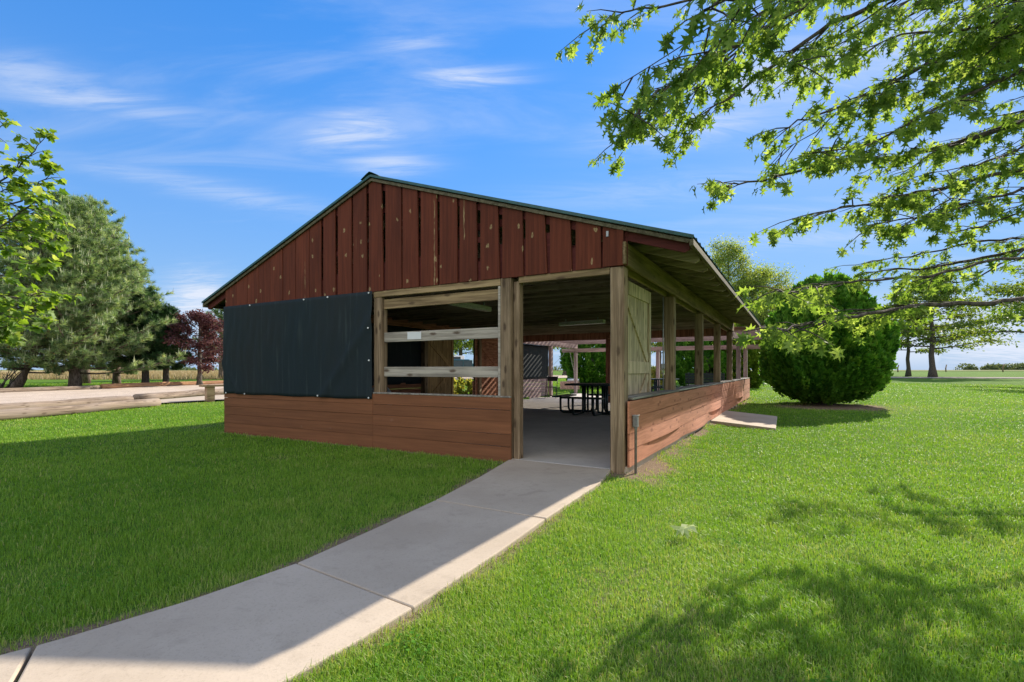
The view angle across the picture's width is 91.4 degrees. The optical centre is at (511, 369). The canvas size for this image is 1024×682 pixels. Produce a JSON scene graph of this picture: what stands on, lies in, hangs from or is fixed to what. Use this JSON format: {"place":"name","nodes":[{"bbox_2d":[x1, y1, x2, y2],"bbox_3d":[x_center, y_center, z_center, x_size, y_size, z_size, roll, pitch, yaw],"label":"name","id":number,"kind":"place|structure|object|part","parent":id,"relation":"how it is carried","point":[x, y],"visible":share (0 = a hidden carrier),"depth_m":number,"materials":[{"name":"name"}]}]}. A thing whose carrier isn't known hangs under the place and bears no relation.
{"place":"outdoors","nodes":[
{"label":"outdoors","id":0,"kind":"place"},
{"bbox_2d":[0,384,223,403],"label":"gravel lot","id":1,"kind":"structure","parent":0,"point":[18,397],"depth_m":21.28,"materials":[{"name":"beige gravel"}]},
{"bbox_2d":[160,395,227,402],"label":"walkway","id":2,"kind":"structure","parent":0,"point":[202,398],"depth_m":17.05,"materials":[{"name":"concrete"}]},
{"bbox_2d":[0,459,610,681],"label":"path","id":3,"kind":"structure","parent":0,"point":[282,623],"depth_m":2.38,"materials":[{"name":"concrete"}]},
{"bbox_2d":[455,375,566,379],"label":"gravel drive","id":4,"kind":"structure","parent":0,"point":[562,376],"depth_m":48.73,"materials":[{"name":"beige gravel"}]},
{"bbox_2d":[454,356,463,358],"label":"parked van","id":5,"kind":"object","parent":4,"relation":"on","point":[458,357],"visible":0.02,"depth_m":49.42,"materials":[{"name":"white paint"}]},
{"bbox_2d":[454,359,472,377],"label":"parked suv","id":6,"kind":"object","parent":4,"relation":"on","point":[463,362],"visible":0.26,"depth_m":43.20,"materials":[{"name":"teal paint"}]},
{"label":"window","id":7,"kind":"part","parent":6,"relation":"part of","materials":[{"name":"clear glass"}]},
{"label":"window","id":8,"kind":"part","parent":6,"relation":"part of","materials":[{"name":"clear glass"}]},
{"bbox_2d":[0,371,1023,681],"bbox_3d":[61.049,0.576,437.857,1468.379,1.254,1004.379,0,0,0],"label":"lawn","id":9,"kind":"structure","parent":0,"point":[656,465],"depth_m":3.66,"materials":[{"name":"green plant"}]},
{"bbox_2d":[0,365,30,387],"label":"bare shrub","id":10,"kind":"object","parent":9,"relation":"on","point":[5,380],"visible":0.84,"depth_m":24.85,"materials":[{"name":"brown plant"}]},
{"bbox_2d":[0,110,85,347],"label":"sycamore tree","id":11,"kind":"object","parent":9,"relation":"on","point":[21,230],"visible":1,"depth_m":6.05,"materials":[{"name":"green plant"}]},
{"bbox_2d":[0,385,99,392],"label":"log","id":12,"kind":"object","parent":9,"relation":"on","point":[25,389],"visible":0.74,"depth_m":23.41,"materials":[{"name":"brown wood"}]},
{"bbox_2d":[0,214,132,387],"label":"pine tree","id":13,"kind":"object","parent":9,"relation":"on","point":[48,355],"visible":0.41,"depth_m":25.18,"materials":[{"name":"green plant"}]},
{"bbox_2d":[0,396,133,409],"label":"log","id":14,"kind":"object","parent":9,"relation":"on","point":[81,401],"visible":0.45,"depth_m":14.13,"materials":[{"name":"beige wood"}]},
{"bbox_2d":[0,398,160,420],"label":"log","id":15,"kind":"object","parent":9,"relation":"on","point":[24,413],"visible":0.85,"depth_m":12.49,"materials":[{"name":"beige wood"}]},
{"bbox_2d":[0,190,186,385],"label":"pine tree","id":16,"kind":"object","parent":9,"relation":"on","point":[94,241],"visible":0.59,"depth_m":26.34,"materials":[{"name":"green plant"}]},
{"bbox_2d":[25,192,164,383],"bbox_3d":[-28.560,-5.380,33.462,7.935,12.998,8.800,0,0,21],"label":"pine tree","id":17,"kind":"object","parent":9,"relation":"on","point":[86,378],"visible":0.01,"depth_m":33.76,"materials":[{"name":"green plant"}]},
{"bbox_2d":[0,370,222,379],"bbox_3d":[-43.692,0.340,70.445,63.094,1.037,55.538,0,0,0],"label":"dry grass","id":18,"kind":"structure","parent":9,"relation":"on","point":[186,375],"depth_m":45.23,"materials":[{"name":"beige plant"}]},
{"bbox_2d":[80,254,160,383],"bbox_3d":[-24.522,-3.176,30.804,5.368,8.640,7.227,0,0,-35],"label":"pine tree","id":19,"kind":"object","parent":9,"relation":"on","point":[116,377],"visible":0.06,"depth_m":30.41,"materials":[{"name":"green plant"}]},
{"bbox_2d":[108,287,179,382],"bbox_3d":[-21.806,-1.930,29.806,3.713,6.140,4.826,0,0,-28],"label":"juniper tree","id":20,"kind":"object","parent":9,"relation":"on","point":[156,346],"visible":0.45,"depth_m":28.97,"materials":[{"name":"green plant"}]},
{"bbox_2d":[100,380,222,388],"bbox_3d":[-19.148,0.826,31.849,0.311,0.374,12.889,0,0,18],"label":"log","id":21,"kind":"object","parent":9,"relation":"on","point":[121,385],"visible":0.46,"depth_m":28.08,"materials":[{"name":"brown wood"}]},
{"bbox_2d":[137,303,193,381],"bbox_3d":[-20.867,-1.482,30.096,3.058,5.230,3.106,0,0,0],"label":"juniper tree","id":22,"kind":"object","parent":9,"relation":"on","point":[172,310],"visible":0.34,"depth_m":30.04,"materials":[{"name":"green plant"}]},
{"bbox_2d":[133,388,223,399],"bbox_3d":[-11.979,0.908,22.042,0.329,0.400,11.004,0,0,5],"label":"log","id":23,"kind":"object","parent":9,"relation":"on","point":[182,394],"visible":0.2,"depth_m":18.17,"materials":[{"name":"brown wood"}]},
{"bbox_2d":[160,308,223,384],"bbox_3d":[-19.201,-1.335,30.525,3.925,4.877,3.855,0,0,-41],"label":"purple leaf tree","id":24,"kind":"object","parent":9,"relation":"on","point":[204,357],"visible":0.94,"depth_m":29.95,"materials":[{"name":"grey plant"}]},
{"bbox_2d":[193,309,223,378],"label":"pine tree","id":25,"kind":"object","parent":9,"relation":"on","point":[218,315],"visible":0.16,"depth_m":43.69,"materials":[{"name":"green plant"}]},
{"bbox_2d":[199,384,222,401],"bbox_3d":[-9.400,0.821,17.450,0.340,0.670,2.600,0,0,43],"label":"plank bench","id":26,"kind":"object","parent":9,"relation":"on","point":[209,392],"visible":0.31,"depth_m":16.63,"materials":[{"name":"brown wood"}]},
{"bbox_2d":[6,365,662,369],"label":"hedgerow","id":27,"kind":"object","parent":9,"relation":"on","point":[188,368],"visible":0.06,"depth_m":155.37,"materials":[{"name":"green plant"}]},
{"bbox_2d":[454,377,472,396],"bbox_3d":[-1.947,0.692,18.906,1.565,0.949,1.499,0,0,0],"label":"shrub","id":28,"kind":"object","parent":9,"relation":"on","point":[460,383],"visible":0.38,"depth_m":18.45,"materials":[{"name":"yellow plant"}]},
{"bbox_2d":[454,339,473,355],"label":"shade tree","id":29,"kind":"object","parent":9,"relation":"on","point":[459,345],"visible":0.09,"depth_m":63.73,"materials":[{"name":"green plant"}]},
{"bbox_2d":[201,171,760,473],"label":"picnic pavilion","id":30,"kind":"structure","parent":9,"relation":"on","point":[329,307],"depth_m":7.40,"materials":[{"name":"wood"}]},
{"bbox_2d":[407,332,420,338],"bbox_3d":[-1.371,-0.483,7.015,0.250,0.104,0.005,1,0,30],"label":"notice","id":31,"kind":"object","parent":30,"relation":"attached to","point":[413,335],"visible":1,"depth_m":7.01,"materials":[{"name":"white paper"}]},
{"bbox_2d":[428,340,453,406],"bbox_3d":[-2.127,-0.010,14.464,0.049,2.180,1.420,0,0,30],"label":"door","id":32,"kind":"structure","parent":30,"relation":"in","point":[440,352],"depth_m":14.55,"materials":[{"name":"brown wood"}]},
{"bbox_2d":[447,302,491,311],"bbox_3d":[-0.747,-1.193,8.989,0.147,0.170,1.240,0,0,30],"label":"strip light","id":33,"kind":"object","parent":30,"relation":"hanging from","point":[483,307],"visible":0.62,"depth_m":9.01,"materials":[{"name":"white plastic"}]},
{"bbox_2d":[475,338,499,397],"bbox_3d":[-0.813,-0.010,16.780,0.049,2.180,1.510,0,0,30],"label":"door","id":34,"kind":"structure","parent":30,"relation":"in","point":[489,347],"depth_m":16.82,"materials":[{"name":"brown wood"}]},
{"bbox_2d":[545,376,557,397],"bbox_3d":[1.561,0.674,19.760,0.455,0.875,0.520,0,0,15],"label":"folding chair","id":35,"kind":"object","parent":30,"relation":"on","point":[552,378],"visible":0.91,"depth_m":19.91,"materials":[{"name":"black metal"}]},
{"bbox_2d":[552,383,609,415],"bbox_3d":[2.111,0.725,12.715,1.950,0.767,1.950,0,0,30],"label":"picnic table","id":36,"kind":"object","parent":30,"relation":"on","point":[604,395],"visible":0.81,"depth_m":12.65,"materials":[{"name":"black metal"}]},
{"bbox_2d":[559,317,604,325],"bbox_3d":[1.709,-1.198,12.310,1.240,0.160,0.147,0,0,38],"label":"strip light","id":37,"kind":"object","parent":30,"relation":"hanging from","point":[597,321],"visible":1,"depth_m":12.24,"materials":[{"name":"white plastic"}]},
{"bbox_2d":[632,415,638,473],"bbox_3d":[1.379,0.890,5.566,0.069,0.780,0.062,0,0,30],"label":"outlet post","id":38,"kind":"object","parent":30,"relation":"attached to","point":[635,421],"visible":0.98,"depth_m":5.55,"materials":[{"name":"grey metal"}]},
{"bbox_2d":[628,281,650,394],"bbox_3d":[1.688,-0.033,6.747,0.062,2.205,1.360,0,0,30],"label":"door","id":39,"kind":"structure","parent":30,"relation":"in","point":[639,299],"depth_m":6.83,"materials":[{"name":"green wood"}]},
{"bbox_2d":[651,378,682,391],"bbox_3d":[6.005,0.725,19.991,1.950,0.767,1.950,0,0,26],"label":"picnic table","id":40,"kind":"object","parent":30,"relation":"on","point":[656,386],"visible":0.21,"depth_m":19.93,"materials":[{"name":"black metal"}]},
{"bbox_2d":[0,414,1023,681],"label":"clover","id":41,"kind":"object","parent":9,"relation":"on","point":[420,652],"visible":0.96,"depth_m":2.95,"materials":[{"name":"green plant"}]},
{"bbox_2d":[541,345,566,374],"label":"shade tree","id":42,"kind":"object","parent":9,"relation":"on","point":[564,372],"depth_m":60.18,"materials":[{"name":"green plant"}]},
{"bbox_2d":[560,379,578,389],"bbox_3d":[2.926,0.759,25.242,0.930,0.640,0.400,0,0,30],"label":"brick pedestal","id":43,"kind":"object","parent":9,"relation":"on","point":[562,384],"visible":0.56,"depth_m":25.16,"materials":[{"name":"brown brick"}]},
{"bbox_2d":[559,344,605,387],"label":"arborvitae","id":44,"kind":"object","parent":9,"relation":"on","point":[591,367],"visible":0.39,"depth_m":26.28,"materials":[{"name":"green plant"}]},
{"bbox_2d":[523,326,765,397],"bbox_3d":[4.840,-0.090,19.375,9.140,2.460,5.420,0,0,30],"label":"pergola","id":45,"kind":"object","parent":9,"relation":"on","point":[537,364],"visible":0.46,"depth_m":20.28,"materials":[{"name":"wood"}]},
{"bbox_2d":[651,367,662,388],"bbox_3d":[6.982,0.462,25.619,1.835,1.309,1.791,0,0,0],"label":"shrub","id":46,"kind":"object","parent":9,"relation":"on","point":[653,372],"visible":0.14,"depth_m":25.09,"materials":[{"name":"green plant"}]},
{"bbox_2d":[651,342,662,374],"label":"shade tree","id":47,"kind":"object","parent":9,"relation":"on","point":[659,344],"visible":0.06,"depth_m":61.56,"materials":[{"name":"green plant"}]},
{"bbox_2d":[669,524,696,537],"bbox_3d":[1.208,1.126,3.514,0.195,0.068,0.185,0,0,-18],"label":"weed clump","id":48,"kind":"object","parent":9,"relation":"on","point":[685,529],"visible":1,"depth_m":3.48,"materials":[{"name":"green plant"}]},
{"bbox_2d":[685,373,724,385],"bbox_3d":[8.365,0.610,21.622,1.600,0.986,0.535,0,0,30],"label":"park bench","id":49,"kind":"object","parent":9,"relation":"on","point":[689,379],"visible":0.43,"depth_m":21.45,"materials":[{"name":"black metal"}]},
{"bbox_2d":[676,340,734,386],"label":"arborvitae","id":50,"kind":"object","parent":9,"relation":"on","point":[685,365],"visible":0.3,"depth_m":26.50,"materials":[{"name":"green plant"}]},
{"bbox_2d":[710,323,762,387],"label":"arborvitae","id":51,"kind":"object","parent":9,"relation":"on","point":[753,375],"visible":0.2,"depth_m":26.08,"materials":[{"name":"green plant"}]},
{"bbox_2d":[704,233,771,319],"bbox_3d":[17.442,-5.029,39.830,6.118,12.123,6.648,0,0,-35],"label":"poplar tree","id":52,"kind":"object","parent":9,"relation":"on","point":[730,254],"visible":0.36,"depth_m":39.14,"materials":[{"name":"green plant"}]},
{"bbox_2d":[710,411,776,430],"bbox_3d":[5.399,1.155,11.505,1.428,0.190,2.984,0,0,32],"label":"concrete pad","id":53,"kind":"object","parent":9,"relation":"on","point":[747,420],"visible":0.59,"depth_m":11.04,"materials":[{"name":"grey concrete"}]},
{"bbox_2d":[731,257,804,325],"bbox_3d":[20.021,-4.164,40.481,7.842,10.362,7.170,0,0,41],"label":"birch tree","id":54,"kind":"object","parent":9,"relation":"on","point":[767,273],"visible":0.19,"depth_m":39.37,"materials":[{"name":"green plant"}]},
{"bbox_2d":[555,0,1023,360],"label":"oak tree","id":55,"kind":"object","parent":9,"relation":"on","point":[995,46],"visible":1,"depth_m":4.25,"materials":[{"name":"green plant"}]},
{"bbox_2d":[757,271,901,404],"bbox_3d":[10.296,-0.986,16.381,4.088,4.482,4.099,0,0,0],"label":"globe arborvitae","id":56,"kind":"object","parent":9,"relation":"on","point":[862,372],"visible":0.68,"depth_m":15.19,"materials":[{"name":"green plant"}]},
{"bbox_2d":[886,287,952,375],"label":"oak tree","id":57,"kind":"object","parent":9,"relation":"on","point":[908,366],"visible":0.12,"depth_m":59.72,"materials":[{"name":"green plant"}]},
{"bbox_2d":[880,260,1019,376],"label":"oak tree","id":58,"kind":"object","parent":9,"relation":"on","point":[958,325],"visible":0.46,"depth_m":53.53,"materials":[{"name":"green plant"}]},
{"bbox_2d":[936,259,1023,339],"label":"oak tree","id":59,"kind":"object","parent":9,"relation":"on","point":[1017,290],"visible":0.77,"depth_m":32.24,"materials":[{"name":"green plant"}]},
{"bbox_2d":[955,362,1023,369],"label":"distant woods","id":60,"kind":"object","parent":9,"relation":"on","point":[1012,366],"visible":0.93,"depth_m":403.87,"materials":[{"name":"green plant"}]},
{"bbox_2d":[0,370,1023,370],"bbox_3d":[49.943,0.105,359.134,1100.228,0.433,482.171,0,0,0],"label":"pasture","id":61,"kind":"structure","parent":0,"point":[662,370],"depth_m":158.62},
{"bbox_2d":[0,0,1023,369],"label":"sky","id":62,"kind":"structure","parent":0,"point":[218,129],"materials":[{"name":"blue"}]},
{"bbox_2d":[891,377,1023,377],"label":"road","id":63,"kind":"structure","parent":0,"point":[957,377],"depth_m":52.11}
]}

